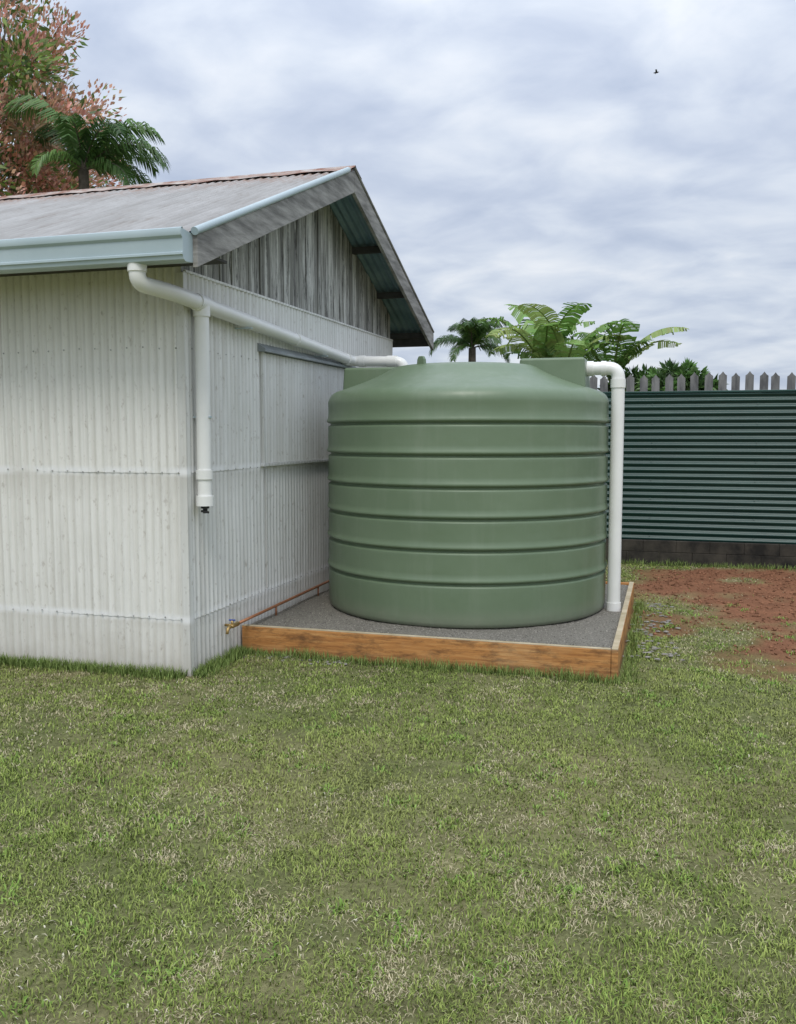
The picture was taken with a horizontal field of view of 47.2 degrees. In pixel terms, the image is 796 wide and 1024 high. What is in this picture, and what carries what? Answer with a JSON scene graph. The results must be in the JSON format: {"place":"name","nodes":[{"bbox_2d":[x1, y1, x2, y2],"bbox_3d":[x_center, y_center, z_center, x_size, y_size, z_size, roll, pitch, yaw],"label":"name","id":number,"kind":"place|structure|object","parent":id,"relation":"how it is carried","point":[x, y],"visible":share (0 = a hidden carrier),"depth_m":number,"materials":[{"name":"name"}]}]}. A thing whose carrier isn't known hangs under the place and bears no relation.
{"place":"outdoors","nodes":[
{"label":"outdoors","id":0,"kind":"place"},
{"bbox_2d":[0,563,795,1023],"bbox_3d":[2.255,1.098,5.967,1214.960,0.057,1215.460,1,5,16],"label":"ground","id":1,"kind":"structure","parent":0,"point":[776,667],"depth_m":3.63,"materials":[{"name":"green plant"}]},
{"bbox_2d":[0,0,130,195],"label":"mango tree","id":2,"kind":"object","parent":1,"relation":"on","point":[37,50],"visible":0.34,"depth_m":15.63,"materials":[{"name":"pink plant"}]},
{"bbox_2d":[0,95,170,189],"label":"palm tree","id":3,"kind":"object","parent":1,"relation":"on","point":[103,155],"visible":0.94,"depth_m":14.38,"materials":[{"name":"green plant"}]},
{"bbox_2d":[0,165,433,676],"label":"corrugated iron shed","id":4,"kind":"structure","parent":1,"relation":"on","point":[117,545],"depth_m":6.25,"materials":[{"name":"metal"}]},
{"bbox_2d":[127,262,407,513],"bbox_3d":[-0.737,-0.842,6.985,0.705,1.525,3.647,1,5,16],"label":"rainwater downpipe","id":5,"kind":"object","parent":4,"relation":"attached to","point":[203,307],"visible":0.95,"depth_m":5.92,"materials":[{"name":"white plastic"}]},
{"bbox_2d":[225,580,328,633],"bbox_3d":[-0.798,0.715,7.631,0.366,0.122,2.686,2,5,24],"label":"copper pipe","id":6,"kind":"object","parent":4,"relation":"attached to","point":[233,625],"visible":0.77,"depth_m":7.04,"materials":[{"name":"orange metal"}]},
{"bbox_2d":[242,581,633,680],"bbox_3d":[0.545,0.859,7.673,2.695,0.226,2.832,1,5,16],"label":"timber tank base","id":7,"kind":"object","parent":1,"relation":"on","point":[596,642],"visible":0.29,"depth_m":6.46,"materials":[{"name":"brown wood"}]},
{"bbox_2d":[327,356,609,628],"bbox_3d":[0.579,-0.254,7.699,2.346,2.030,2.346,1,5,16],"label":"rainwater tank","id":8,"kind":"object","parent":7,"relation":"on","point":[467,495],"visible":1,"depth_m":6.69,"materials":[{"name":"green plastic"}]},
{"bbox_2d":[586,361,625,611],"bbox_3d":[1.648,-0.204,7.331,0.327,2.006,0.134,2,5,21],"label":"tank overflow pipe","id":9,"kind":"object","parent":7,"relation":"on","point":[615,371],"visible":0.95,"depth_m":7.25,"materials":[{"name":"white plastic"}]},
{"bbox_2d":[244,603,683,664],"bbox_3d":[1.088,1.008,6.931,4.143,0.016,1.823,-3,6,-32],"label":"concrete rubble","id":10,"kind":"object","parent":1,"relation":"on","point":[645,632],"visible":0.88,"depth_m":7.14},
{"bbox_2d":[429,317,509,362],"bbox_3d":[1.631,-2.162,19.913,1.842,4.078,1.545,-4,6,-37],"label":"palm tree","id":11,"kind":"object","parent":1,"relation":"on","point":[474,332],"visible":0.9,"depth_m":19.62,"materials":[{"name":"green plant"}]},
{"bbox_2d":[478,302,594,357],"bbox_3d":[2.140,-1.488,14.273,1.801,3.710,2.334,1,5,16],"label":"tree fern","id":12,"kind":"object","parent":1,"relation":"on","point":[566,325],"visible":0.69,"depth_m":14.00,"materials":[{"name":"green plant"}]},
{"bbox_2d":[491,303,629,360],"bbox_3d":[2.599,-1.364,14.108,2.058,3.492,2.068,-4,6,-40],"label":"tree fern","id":13,"kind":"object","parent":1,"relation":"on","point":[562,349],"visible":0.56,"depth_m":13.70,"materials":[{"name":"green plant"}]},
{"bbox_2d":[562,321,687,390],"bbox_3d":[3.380,-1.232,14.135,1.715,3.225,1.900,-5,7,-43],"label":"tree fern","id":14,"kind":"object","parent":1,"relation":"on","point":[627,355],"visible":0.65,"depth_m":13.83,"materials":[{"name":"green plant"}]},
{"bbox_2d":[597,363,655,391],"bbox_3d":[3.735,-0.928,14.328,1.260,2.798,1.586,1,5,16],"label":"garden shrub","id":15,"kind":"object","parent":1,"relation":"on","point":[635,373],"visible":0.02,"depth_m":14.00,"materials":[{"name":"green plant"}]},
{"bbox_2d":[634,358,727,390],"bbox_3d":[4.092,-0.858,13.420,1.349,2.814,1.428,-1,5,-10],"label":"garden shrub","id":16,"kind":"object","parent":1,"relation":"on","point":[687,368],"visible":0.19,"depth_m":13.02,"materials":[{"name":"green plant"}]},
{"bbox_2d":[590,372,795,391],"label":"grey picket fence","id":17,"kind":"object","parent":1,"relation":"on","point":[764,378],"visible":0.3,"depth_m":11.24,"materials":[{"name":"grey wood"}]},
{"bbox_2d":[603,389,795,568],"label":"corrugated metal fence","id":18,"kind":"object","parent":1,"relation":"on","point":[709,476],"visible":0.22,"depth_m":10.98,"materials":[{"name":"green metal"}]},
{"bbox_2d":[626,568,795,658],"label":"soil clods","id":19,"kind":"object","parent":1,"relation":"on","point":[742,615],"visible":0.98,"depth_m":9.03,"materials":[{"name":"soil"}]},
{"bbox_2d":[0,558,795,1023],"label":"lawn grass","id":20,"kind":"structure","parent":0,"point":[114,670],"depth_m":3.72,"materials":[{"name":"green plant"}]},
{"bbox_2d":[0,0,795,390],"label":"sky","id":21,"kind":"structure","parent":0,"point":[514,152],"materials":[{"name":"grey"}]}
]}

